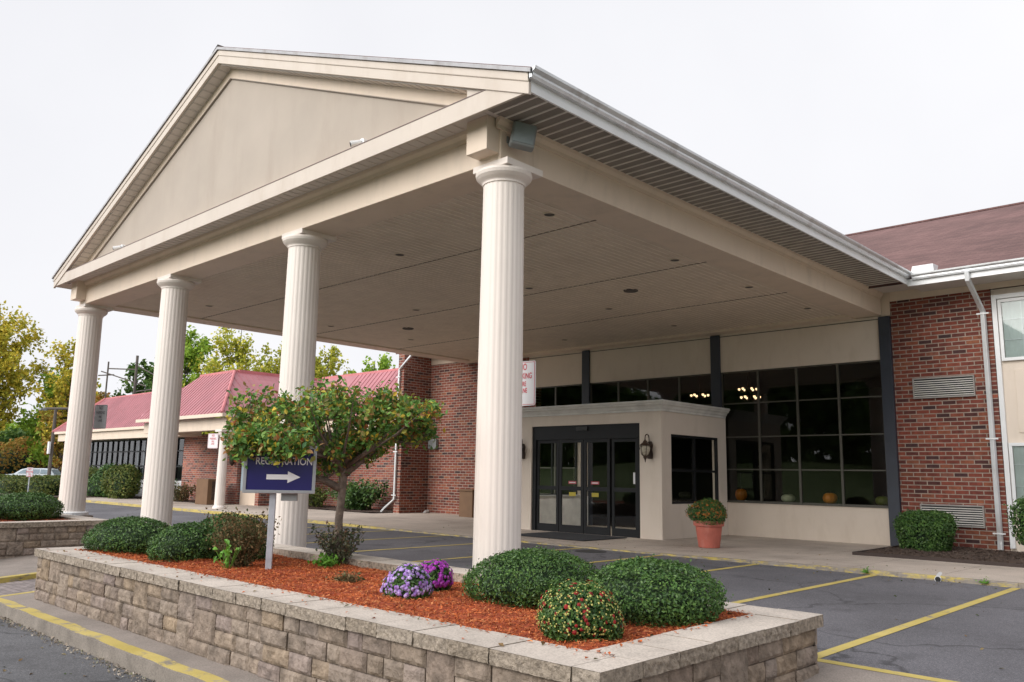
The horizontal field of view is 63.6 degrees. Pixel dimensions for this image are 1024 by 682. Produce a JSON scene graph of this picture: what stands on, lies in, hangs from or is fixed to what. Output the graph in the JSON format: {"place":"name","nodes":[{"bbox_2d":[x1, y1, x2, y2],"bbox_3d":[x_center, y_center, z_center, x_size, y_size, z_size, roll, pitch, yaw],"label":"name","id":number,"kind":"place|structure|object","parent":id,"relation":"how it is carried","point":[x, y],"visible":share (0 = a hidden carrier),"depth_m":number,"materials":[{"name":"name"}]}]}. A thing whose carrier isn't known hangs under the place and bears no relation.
{"place":"outdoors","nodes":[
{"label":"outdoors","id":0,"kind":"place"},
{"bbox_2d":[0,579,35,595],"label":"brick walkway","id":1,"kind":"structure","parent":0,"point":[15,587],"depth_m":13.26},
{"bbox_2d":[0,572,36,582],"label":"walkway kerb","id":2,"kind":"structure","parent":1,"relation":"on","point":[13,578],"depth_m":13.95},
{"bbox_2d":[1,493,106,499],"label":"hedge island","id":3,"kind":"structure","parent":0,"point":[57,497],"depth_m":43.04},
{"bbox_2d":[0,474,39,492],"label":"hedge","id":4,"kind":"object","parent":3,"relation":"on","point":[8,482],"visible":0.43,"depth_m":46.96,"materials":[{"name":"green plant"}]},
{"bbox_2d":[16,474,60,495],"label":"hedge","id":5,"kind":"object","parent":3,"relation":"on","point":[48,484],"visible":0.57,"depth_m":43.73,"materials":[{"name":"green plant"}]},
{"bbox_2d":[0,619,154,681],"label":"front road","id":6,"kind":"structure","parent":0,"point":[48,663],"depth_m":8.46,"materials":[{"name":"asphalt"}]},
{"bbox_2d":[0,616,157,681],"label":"kerb debris","id":7,"kind":"object","parent":6,"relation":"on","point":[11,622],"visible":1,"depth_m":9.04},
{"bbox_2d":[0,603,205,681],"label":"front kerb","id":8,"kind":"structure","parent":6,"relation":"on","point":[148,669],"depth_m":8.76,"materials":[{"name":"concrete"}]},
{"bbox_2d":[0,598,228,681],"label":"kerb yellow paint","id":9,"kind":"object","parent":8,"relation":"on","point":[169,663],"visible":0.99,"depth_m":8.63,"materials":[{"name":"paint"}]},
{"bbox_2d":[2,527,1005,675],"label":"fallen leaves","id":10,"kind":"object","parent":6,"relation":"on","point":[501,644],"visible":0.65,"depth_m":8.56,"materials":[{"name":"brown plant"}]},
{"bbox_2d":[0,555,934,681],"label":"island concrete","id":11,"kind":"object","parent":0,"point":[828,672],"visible":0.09,"depth_m":8.38,"materials":[{"name":"concrete"}]},
{"bbox_2d":[0,514,107,558],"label":"stone planter","id":12,"kind":"object","parent":11,"relation":"on","point":[21,538],"visible":0.59,"depth_m":16.99,"materials":[{"name":"stone"}]},
{"bbox_2d":[0,516,67,521],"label":"red mulch","id":13,"kind":"object","parent":12,"relation":"in","point":[1,520],"visible":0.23,"depth_m":18.14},
{"bbox_2d":[0,491,64,520],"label":"boxwood bush","id":14,"kind":"object","parent":13,"relation":"on","point":[26,506],"visible":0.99,"depth_m":18.20,"materials":[{"name":"green plant"}]},
{"bbox_2d":[34,543,823,681],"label":"stone planter","id":15,"kind":"object","parent":11,"relation":"on","point":[277,635],"visible":0.61,"depth_m":6.81,"materials":[{"name":"stone"}]},
{"bbox_2d":[47,548,752,657],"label":"spilled mulch","id":16,"kind":"object","parent":15,"relation":"on","point":[567,647],"visible":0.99,"depth_m":6.69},
{"bbox_2d":[82,549,752,650],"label":"red mulch","id":17,"kind":"object","parent":15,"relation":"in","point":[288,573],"visible":0.42,"depth_m":7.73,"materials":[{"name":"wood"}]},
{"bbox_2d":[81,516,167,554],"bbox_3d":[-5.491,2.808,11.929,1.713,0.562,1.290,-8,-13,43],"label":"boxwood bush","id":18,"kind":"object","parent":17,"relation":"on","point":[132,534],"visible":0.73,"depth_m":11.53,"materials":[{"name":"green plant"}]},
{"bbox_2d":[145,520,220,561],"bbox_3d":[-4.297,2.661,10.908,1.087,0.571,1.082,-8,-13,43],"label":"boxwood bush","id":19,"kind":"object","parent":17,"relation":"on","point":[185,541],"visible":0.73,"depth_m":10.61,"materials":[{"name":"green plant"}]},
{"bbox_2d":[194,510,274,560],"bbox_3d":[-3.884,2.673,11.303,1.395,0.696,1.158,-8,-13,43],"label":"boxwood bush","id":20,"kind":"object","parent":17,"relation":"on","point":[211,524],"visible":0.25,"depth_m":11.06,"materials":[{"name":"green plant"}]},
{"bbox_2d":[203,507,281,567],"bbox_3d":[-3.378,2.474,10.215,0.952,0.864,0.941,-8,-13,43],"label":"dry shrub","id":21,"kind":"object","parent":17,"relation":"on","point":[240,548],"visible":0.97,"depth_m":10.10,"materials":[{"name":"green plant"}]},
{"bbox_2d":[242,445,316,568],"bbox_3d":[-2.837,2.071,10.016,0.854,1.590,0.195,2,-9,-9],"label":"directional sign","id":22,"kind":"object","parent":17,"relation":"on","point":[290,481],"visible":0.71,"depth_m":9.99,"materials":[{"name":"metal"}]},
{"bbox_2d":[307,552,344,567],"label":"shrub","id":23,"kind":"object","parent":17,"relation":"on","point":[326,560],"visible":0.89,"depth_m":10.85,"materials":[{"name":"green plant"}]},
{"bbox_2d":[220,375,447,562],"bbox_3d":[-2.488,1.743,11.191,3.186,2.675,2.609,6,-11,-29],"label":"crabapple tree","id":24,"kind":"object","parent":17,"relation":"on","point":[264,430],"visible":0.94,"depth_m":11.04,"materials":[{"name":"green plant"}]},
{"bbox_2d":[309,521,364,564],"bbox_3d":[-2.361,2.745,11.189,0.793,0.620,0.872,1,-9,-3],"label":"shrub","id":25,"kind":"object","parent":17,"relation":"on","point":[346,551],"visible":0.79,"depth_m":11.10,"materials":[{"name":"green plant"}]},
{"bbox_2d":[325,570,364,583],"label":"dead plant","id":26,"kind":"object","parent":17,"relation":"on","point":[346,576],"visible":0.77,"depth_m":8.76,"materials":[{"name":"brown plant"}]},
{"bbox_2d":[380,563,434,599],"bbox_3d":[-1.004,2.322,7.917,0.487,0.386,0.492,-8,-13,43],"label":"chrysanthemum","id":27,"kind":"object","parent":17,"relation":"on","point":[407,581],"visible":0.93,"depth_m":7.78,"materials":[{"name":"purple plant"}]},
{"bbox_2d":[418,558,453,592],"bbox_3d":[-0.839,2.435,8.529,0.482,0.365,0.462,-8,-13,43],"label":"chrysanthemum","id":28,"kind":"object","parent":17,"relation":"on","point":[439,572],"visible":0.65,"depth_m":8.41,"materials":[{"name":"purple plant"}]},
{"bbox_2d":[459,546,598,609],"bbox_3d":[0.173,2.267,7.912,1.375,0.583,1.360,-8,-13,43],"label":"boxwood bush","id":29,"kind":"object","parent":17,"relation":"on","point":[523,577],"visible":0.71,"depth_m":7.56,"materials":[{"name":"green plant"}]},
{"bbox_2d":[535,578,625,642],"bbox_3d":[0.527,2.037,6.191,0.710,0.473,0.739,-8,-13,43],"label":"chrysanthemum","id":30,"kind":"object","parent":17,"relation":"on","point":[575,610],"visible":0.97,"depth_m":5.99,"materials":[{"name":"green plant"}]},
{"bbox_2d":[584,554,732,627],"bbox_3d":[1.182,2.126,7.045,1.372,0.605,1.320,-8,-13,43],"label":"boxwood bush","id":31,"kind":"object","parent":17,"relation":"on","point":[669,592],"visible":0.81,"depth_m":6.66,"materials":[{"name":"green plant"}]},
{"bbox_2d":[0,0,1023,421],"label":"sky","id":32,"kind":"structure","parent":0,"point":[855,115],"materials":[{"name":"white"}]},
{"bbox_2d":[54,502,1023,681],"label":"canopy drive","id":33,"kind":"structure","parent":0,"point":[943,647],"depth_m":10.91,"materials":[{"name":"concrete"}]},
{"bbox_2d":[26,467,32,491],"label":"no parking sign","id":34,"kind":"object","parent":33,"relation":"on","point":[29,472],"visible":1,"depth_m":40.12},
{"bbox_2d":[355,543,472,551],"bbox_3d":[-2.241,4.480,17.868,0.120,0.001,6.370,-8,-13,43],"label":"parking line","id":35,"kind":"object","parent":33,"relation":"on","point":[412,547],"visible":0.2,"depth_m":17.98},
{"bbox_2d":[52,44,914,568],"bbox_3d":[1.558,0.548,23.612,17.232,10.340,22.005,-8,-13,43],"label":"entrance canopy","id":36,"kind":"object","parent":33,"relation":"on","point":[254,192],"visible":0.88,"depth_m":15.71,"materials":[{"name":"paint"}]},
{"bbox_2d":[93,405,107,428],"bbox_3d":[-10.852,1.997,21.754,0.460,0.630,0.010,-3,-10,23],"label":"no parking sign","id":37,"kind":"object","parent":36,"relation":"attached to","point":[100,416],"visible":1,"depth_m":21.75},
{"bbox_2d":[349,138,366,146],"bbox_3d":[-2.436,-3.134,13.083,0.279,0.176,0.156,5,-10,-21],"label":"security camera","id":38,"kind":"object","parent":36,"relation":"attached to","point":[355,142],"visible":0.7,"depth_m":13.04,"materials":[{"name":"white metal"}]},
{"bbox_2d":[506,121,536,151],"bbox_3d":[0.067,-2.783,11.370,0.411,0.431,0.569,10,-13,-44],"label":"floodlight","id":39,"kind":"object","parent":36,"relation":"attached to","point":[522,136],"visible":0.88,"depth_m":11.21,"materials":[{"name":"metal"}]},
{"bbox_2d":[522,361,535,405],"bbox_3d":[0.158,0.602,11.660,0.440,0.630,0.010,-7,-12,39],"label":"no parking sign","id":40,"kind":"object","parent":36,"relation":"attached to","point":[529,385],"visible":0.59,"depth_m":11.59,"materials":[{"name":"metal"}]},
{"bbox_2d":[411,548,578,561],"bbox_3d":[-0.608,4.258,16.337,0.120,0.001,6.370,-8,-13,43],"label":"parking line","id":41,"kind":"object","parent":33,"relation":"on","point":[472,556],"visible":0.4,"depth_m":15.78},
{"bbox_2d":[575,550,605,552],"bbox_3d":[1.696,4.538,17.798,0.680,0.018,0.680,-8,-13,43],"label":"drain cover","id":42,"kind":"object","parent":33,"relation":"on","point":[591,551],"visible":1,"depth_m":17.68,"materials":[{"name":"metal"}]},
{"bbox_2d":[704,564,757,571],"bbox_3d":[2.477,3.840,13.443,0.120,0.001,6.370,-8,-13,43],"label":"parking line","id":43,"kind":"object","parent":33,"relation":"on","point":[730,567],"visible":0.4,"depth_m":15.01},
{"bbox_2d":[732,575,876,602],"bbox_3d":[4.066,3.624,11.952,0.120,0.001,6.370,-8,-13,43],"label":"parking line","id":44,"kind":"object","parent":33,"relation":"on","point":[785,592],"visible":0.6,"depth_m":12.14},
{"bbox_2d":[817,658,957,681],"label":"parking line","id":45,"kind":"object","parent":33,"relation":"on","point":[883,670],"depth_m":6.99,"materials":[{"name":"paint"}]},
{"bbox_2d":[817,588,1020,657],"bbox_3d":[5.275,3.349,10.138,0.120,0.001,7.370,-8,-13,43],"label":"parking line","id":46,"kind":"object","parent":33,"relation":"on","point":[827,652],"visible":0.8,"depth_m":9.25,"materials":[{"name":"paint"}]},
{"bbox_2d":[86,497,1023,582],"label":"sidewalk","id":47,"kind":"structure","parent":0,"point":[737,544],"depth_m":19.56,"materials":[{"name":"concrete"}]},
{"bbox_2d":[87,465,98,488],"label":"green bush","id":48,"kind":"object","parent":47,"relation":"on","point":[92,470],"visible":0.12,"depth_m":45.06,"materials":[{"name":"green plant"}]},
{"bbox_2d":[86,460,116,497],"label":"green bush","id":49,"kind":"object","parent":47,"relation":"on","point":[94,488],"visible":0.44,"depth_m":43.44,"materials":[{"name":"green plant"}]},
{"bbox_2d":[98,463,143,498],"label":"green bush","id":50,"kind":"object","parent":47,"relation":"on","point":[121,481],"visible":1,"depth_m":41.86,"materials":[{"name":"green plant"}]},
{"bbox_2d":[133,496,194,501],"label":"mulch bed","id":51,"kind":"object","parent":47,"relation":"on","point":[173,499],"visible":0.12,"depth_m":40.91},
{"bbox_2d":[173,480,195,501],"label":"leafy shrub","id":52,"kind":"object","parent":51,"relation":"on","point":[181,494],"visible":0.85,"depth_m":39.15,"materials":[{"name":"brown plant"}]},
{"bbox_2d":[195,479,215,504],"bbox_3d":[-13.478,6.727,36.836,1.120,1.110,0.800,-8,-13,43],"label":"waste bin","id":53,"kind":"object","parent":47,"relation":"on","point":[205,491],"visible":0.66,"depth_m":36.38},
{"bbox_2d":[308,505,392,512],"bbox_3d":[-7.138,6.947,34.321,7.366,0.126,2.463,-8,-13,43],"label":"mulch bed","id":54,"kind":"object","parent":47,"relation":"on","point":[371,510],"visible":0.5,"depth_m":33.38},
{"bbox_2d":[308,486,330,506],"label":"leafy shrub","id":55,"kind":"object","parent":54,"relation":"on","point":[317,498],"visible":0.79,"depth_m":34.96,"materials":[{"name":"green plant"}]},
{"bbox_2d":[323,477,389,509],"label":"leafy shrub","id":56,"kind":"object","parent":54,"relation":"on","point":[359,497],"visible":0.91,"depth_m":33.06,"materials":[{"name":"green plant"}]},
{"bbox_2d":[458,489,473,517],"bbox_3d":[-1.467,5.953,30.202,0.780,1.030,0.720,-8,-13,43],"label":"waste bin","id":57,"kind":"object","parent":47,"relation":"on","point":[466,502],"visible":0.59,"depth_m":29.94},
{"bbox_2d":[521,532,626,540],"bbox_3d":[1.467,5.125,21.692,2.550,0.015,1.800,-8,-13,43],"label":"door mat","id":58,"kind":"object","parent":47,"relation":"on","point":[572,536],"depth_m":21.51,"materials":[{"name":"rubber"}]},
{"bbox_2d":[693,520,723,547],"bbox_3d":[4.535,4.438,19.003,0.710,0.610,0.710,-8,-13,43],"label":"flower pot","id":59,"kind":"object","parent":47,"relation":"on","point":[708,535],"visible":0.85,"depth_m":18.77,"materials":[{"name":"ceramic"}]},
{"bbox_2d":[684,497,727,524],"bbox_3d":[4.550,3.942,19.134,1.000,0.614,1.009,-8,-13,43],"label":"potted chrysanthemum","id":60,"kind":"object","parent":59,"relation":"in","point":[709,510],"visible":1,"depth_m":18.84,"materials":[{"name":"green plant"}]},
{"bbox_2d":[852,545,1023,569],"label":"bed edging","id":61,"kind":"object","parent":47,"relation":"on","point":[862,552],"visible":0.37,"depth_m":16.48,"materials":[{"name":"concrete"}]},
{"bbox_2d":[865,546,1023,563],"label":"mulch bed","id":62,"kind":"object","parent":47,"relation":"on","point":[979,554],"visible":0.81,"depth_m":17.55,"materials":[{"name":"wood"}]},
{"bbox_2d":[891,508,958,551],"bbox_3d":[9.447,4.319,18.804,1.359,1.006,1.194,-8,-13,43],"label":"clipped bush","id":63,"kind":"object","parent":62,"relation":"on","point":[926,530],"visible":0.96,"depth_m":18.47,"materials":[{"name":"green plant"}]},
{"bbox_2d":[1003,496,1023,544],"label":"clipped bush","id":64,"kind":"object","parent":62,"relation":"on","point":[1019,512],"visible":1,"depth_m":17.15,"materials":[{"name":"green plant"}]},
{"bbox_2d":[191,505,1017,576],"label":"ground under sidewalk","id":65,"kind":"structure","parent":0,"point":[664,542],"depth_m":19.86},
{"bbox_2d":[58,498,376,528],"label":"yellow kerb","id":66,"kind":"structure","parent":65,"relation":"on","point":[219,512],"depth_m":30.85,"materials":[{"name":"paint"}]},
{"bbox_2d":[52,368,398,508],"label":"restaurant wing","id":67,"kind":"structure","parent":65,"relation":"on","point":[121,438],"depth_m":37.48,"materials":[{"name":"brick"}]},
{"bbox_2d":[90,441,112,467],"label":"window","id":68,"kind":"structure","parent":67,"relation":"in","point":[107,451],"depth_m":48.72,"materials":[{"name":"glass"}]},
{"bbox_2d":[111,439,134,465],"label":"window","id":69,"kind":"structure","parent":67,"relation":"in","point":[122,451],"depth_m":46.56,"materials":[{"name":"grey metal"}]},
{"bbox_2d":[132,439,146,478],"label":"window","id":70,"kind":"structure","parent":67,"relation":"in","point":[139,451],"depth_m":44.89,"materials":[{"name":"glass"}]},
{"bbox_2d":[175,437,184,480],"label":"window","id":71,"kind":"structure","parent":67,"relation":"in","point":[178,445],"depth_m":41.71,"materials":[{"name":"glass"}]},
{"bbox_2d":[207,434,218,447],"bbox_3d":[-12.184,4.071,33.620,0.500,0.600,0.011,-2,-10,18],"label":"no parking sign","id":72,"kind":"object","parent":67,"relation":"attached to","point":[212,440],"visible":1,"depth_m":33.62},
{"bbox_2d":[239,461,254,504],"bbox_3d":[-11.758,6.016,36.988,1.450,2.700,0.080,-8,-13,43],"label":"door","id":73,"kind":"structure","parent":67,"relation":"in","point":[245,498],"depth_m":36.93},
{"bbox_2d":[521,399,729,539],"bbox_3d":[3.140,3.831,24.309,5.610,3.658,3.790,-8,-13,43],"label":"entrance vestibule","id":74,"kind":"object","parent":65,"relation":"on","point":[660,514],"visible":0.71,"depth_m":22.85,"materials":[{"name":"paint"}]},
{"bbox_2d":[540,443,576,494],"bbox_3d":[1.270,3.990,26.045,0.060,1.760,2.440,-8,-13,43],"label":"side window","id":75,"kind":"structure","parent":74,"relation":"in","point":[552,444],"depth_m":26.11,"materials":[{"name":"brown metal"}]},
{"bbox_2d":[559,439,583,533],"bbox_3d":[1.686,4.121,23.400,0.880,2.633,0.045,-8,-13,43],"label":"sliding door","id":76,"kind":"structure","parent":74,"relation":"in","point":[562,528],"depth_m":23.33,"materials":[{"name":"brown metal"}]},
{"bbox_2d":[584,439,610,535],"bbox_3d":[2.347,4.032,22.780,0.900,2.633,0.045,-8,-13,43],"label":"sliding door","id":77,"kind":"structure","parent":74,"relation":"in","point":[605,531],"depth_m":22.67,"materials":[{"name":"brown metal"}]},
{"bbox_2d":[640,434,652,461],"bbox_3d":[3.495,2.788,21.497,0.290,0.744,0.384,-8,-13,43],"label":"wall lantern","id":78,"kind":"object","parent":74,"relation":"attached to","point":[646,448],"depth_m":21.40,"materials":[{"name":"brown metal"}]},
{"bbox_2d":[671,434,718,503],"bbox_3d":[4.979,3.516,22.562,0.080,1.820,2.440,-8,-13,43],"label":"side window","id":79,"kind":"structure","parent":74,"relation":"in","point":[693,470],"depth_m":22.60,"materials":[{"name":"brown metal"}]},
{"bbox_2d":[376,527,1023,588],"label":"sidewalk kerb","id":80,"kind":"structure","parent":65,"relation":"on","point":[918,576],"depth_m":14.97,"materials":[{"name":"concrete"}]},
{"bbox_2d":[393,201,1023,551],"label":"building","id":81,"kind":"structure","parent":65,"relation":"on","point":[857,416],"depth_m":23.92,"materials":[{"name":"red brick"}]},
{"bbox_2d":[380,355,411,512],"bbox_3d":[-4.436,3.518,31.919,1.488,6.191,0.162,-7,-12,39],"label":"downspout","id":82,"kind":"object","parent":81,"relation":"attached to","point":[395,459],"visible":0.78,"depth_m":31.79,"materials":[{"name":"metal"}]},
{"bbox_2d":[428,439,438,448],"bbox_3d":[-3.118,4.065,32.563,0.500,0.400,0.139,-8,-13,43],"label":"electrical box","id":83,"kind":"object","parent":81,"relation":"attached to","point":[434,444],"visible":0.68,"depth_m":32.46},
{"bbox_2d":[529,384,581,493],"bbox_3d":[1.499,3.398,28.360,2.457,3.720,0.060,-8,-13,43],"label":"window frame","id":84,"kind":"structure","parent":81,"relation":"in","point":[555,444],"depth_m":28.27,"materials":[{"name":"black metal"}]},
{"bbox_2d":[590,374,710,405],"bbox_3d":[4.289,1.818,25.958,4.564,1.280,0.060,-8,-13,43],"label":"window frame","id":85,"kind":"structure","parent":81,"relation":"in","point":[679,377],"depth_m":25.98,"materials":[{"name":"black metal"}]},
{"bbox_2d":[735,487,746,499],"bbox_3d":[6.627,4.404,23.853,0.340,0.391,0.330,-8,-13,43],"label":"pumpkin","id":86,"kind":"object","parent":81,"relation":"on","point":[741,494],"visible":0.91,"depth_m":23.73,"materials":[{"name":"orange plant"}]},
{"bbox_2d":[781,493,794,501],"bbox_3d":[7.656,4.333,22.875,0.380,0.258,0.369,-8,-13,43],"label":"pumpkin","id":87,"kind":"object","parent":81,"relation":"on","point":[788,497],"visible":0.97,"depth_m":22.74,"materials":[{"name":"green plant"}]},
{"bbox_2d":[721,360,887,506],"bbox_3d":[7.803,2.542,22.446,4.564,3.720,0.060,-8,-13,43],"label":"window frame","id":88,"kind":"structure","parent":81,"relation":"in","point":[839,397],"depth_m":22.36,"materials":[{"name":"black metal"}]},
{"bbox_2d":[823,491,837,503],"bbox_3d":[8.514,4.177,22.078,0.380,0.335,0.369,-8,-13,43],"label":"pumpkin","id":89,"kind":"object","parent":81,"relation":"on","point":[830,498],"visible":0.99,"depth_m":21.95,"materials":[{"name":"orange plant"}]},
{"bbox_2d":[875,494,887,505],"bbox_3d":[9.500,4.071,21.147,0.360,0.280,0.349,-8,-13,43],"label":"pumpkin","id":90,"kind":"object","parent":81,"relation":"on","point":[882,500],"visible":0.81,"depth_m":21.03,"materials":[{"name":"green plant"}]},
{"bbox_2d":[964,271,1005,550],"bbox_3d":[10.807,1.569,18.878,0.260,6.334,1.141,-8,-13,43],"label":"downspout","id":91,"kind":"object","parent":81,"relation":"attached to","point":[992,438],"visible":0.99,"depth_m":19.15,"materials":[{"name":"metal"}]},
{"bbox_2d":[997,297,1023,360],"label":"window","id":92,"kind":"structure","parent":81,"relation":"in","point":[1012,309],"depth_m":19.25,"materials":[{"name":"white glass"}]},
{"bbox_2d":[1008,443,1023,508],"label":"window","id":93,"kind":"structure","parent":81,"relation":"in","point":[1018,448],"depth_m":18.80,"materials":[{"name":"white metal"}]},
{"label":"far car park","id":94,"kind":"structure","parent":0,"visible":0},
{"bbox_2d":[0,426,34,450],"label":"woods","id":95,"kind":"object","parent":94,"relation":"on","point":[11,434],"visible":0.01,"depth_m":86.76,"materials":[{"name":"green plant"}]},
{"bbox_2d":[0,436,47,473],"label":"shrub","id":96,"kind":"object","parent":94,"relation":"on","point":[12,459],"visible":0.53,"depth_m":82.55,"materials":[{"name":"green plant"}]},
{"bbox_2d":[0,300,52,430],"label":"tree","id":97,"kind":"object","parent":94,"relation":"on","point":[10,359],"visible":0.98,"depth_m":79.19,"materials":[{"name":"yellow plant"}]},
{"bbox_2d":[6,468,60,475],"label":"parked car","id":98,"kind":"object","parent":94,"relation":"on","point":[40,471],"visible":0.1,"depth_m":69.76,"materials":[{"name":"white paint"}]},
{"bbox_2d":[38,407,68,474],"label":"street lamp","id":99,"kind":"object","parent":94,"relation":"on","point":[50,446],"visible":0.78,"depth_m":61.94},
{"bbox_2d":[15,367,100,468],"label":"tree","id":100,"kind":"object","parent":94,"relation":"on","point":[32,423],"visible":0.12,"depth_m":78.53,"materials":[{"name":"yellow plant"}]},
{"bbox_2d":[27,337,100,472],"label":"tree","id":101,"kind":"object","parent":94,"relation":"on","point":[65,373],"visible":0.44,"depth_m":76.60,"materials":[{"name":"yellow plant"}]},
{"bbox_2d":[35,383,111,470],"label":"tree","id":102,"kind":"object","parent":94,"relation":"on","point":[49,418],"visible":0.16,"depth_m":76.07,"materials":[{"name":"yellow plant"}]},
{"bbox_2d":[98,355,153,397],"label":"utility pole","id":103,"kind":"object","parent":94,"relation":"on","point":[107,374],"visible":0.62,"depth_m":58.94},
{"bbox_2d":[108,359,153,397],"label":"tree","id":104,"kind":"object","parent":94,"relation":"on","point":[147,382],"visible":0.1,"depth_m":74.02,"materials":[{"name":"green plant"}]},
{"bbox_2d":[150,325,214,433],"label":"tree","id":105,"kind":"object","parent":94,"relation":"on","point":[193,350],"visible":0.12,"depth_m":75.91,"materials":[{"name":"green plant"}]},
{"bbox_2d":[182,327,280,433],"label":"tree","id":106,"kind":"object","parent":94,"relation":"on","point":[241,351],"visible":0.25,"depth_m":75.11,"materials":[{"name":"yellow plant"}]},
{"bbox_2d":[257,341,323,378],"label":"tree","id":107,"kind":"object","parent":94,"relation":"on","point":[275,370],"visible":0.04,"depth_m":77.91,"materials":[{"name":"green plant"}]},
{"bbox_2d":[315,344,350,376],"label":"tree","id":108,"kind":"object","parent":94,"relation":"on","point":[332,357],"visible":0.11,"depth_m":79.38,"materials":[{"name":"green plant"}]},
{"bbox_2d":[350,352,395,373],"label":"tree","id":109,"kind":"object","parent":94,"relation":"on","point":[384,362],"visible":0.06,"depth_m":78.11,"materials":[{"name":"green plant"}]},
{"label":"ground","id":110,"kind":"structure","parent":0,"visible":0},
{"bbox_2d":[0,420,47,447],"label":"woods","id":111,"kind":"object","parent":110,"relation":"on","point":[14,425],"depth_m":93.48,"materials":[{"name":"green plant"}]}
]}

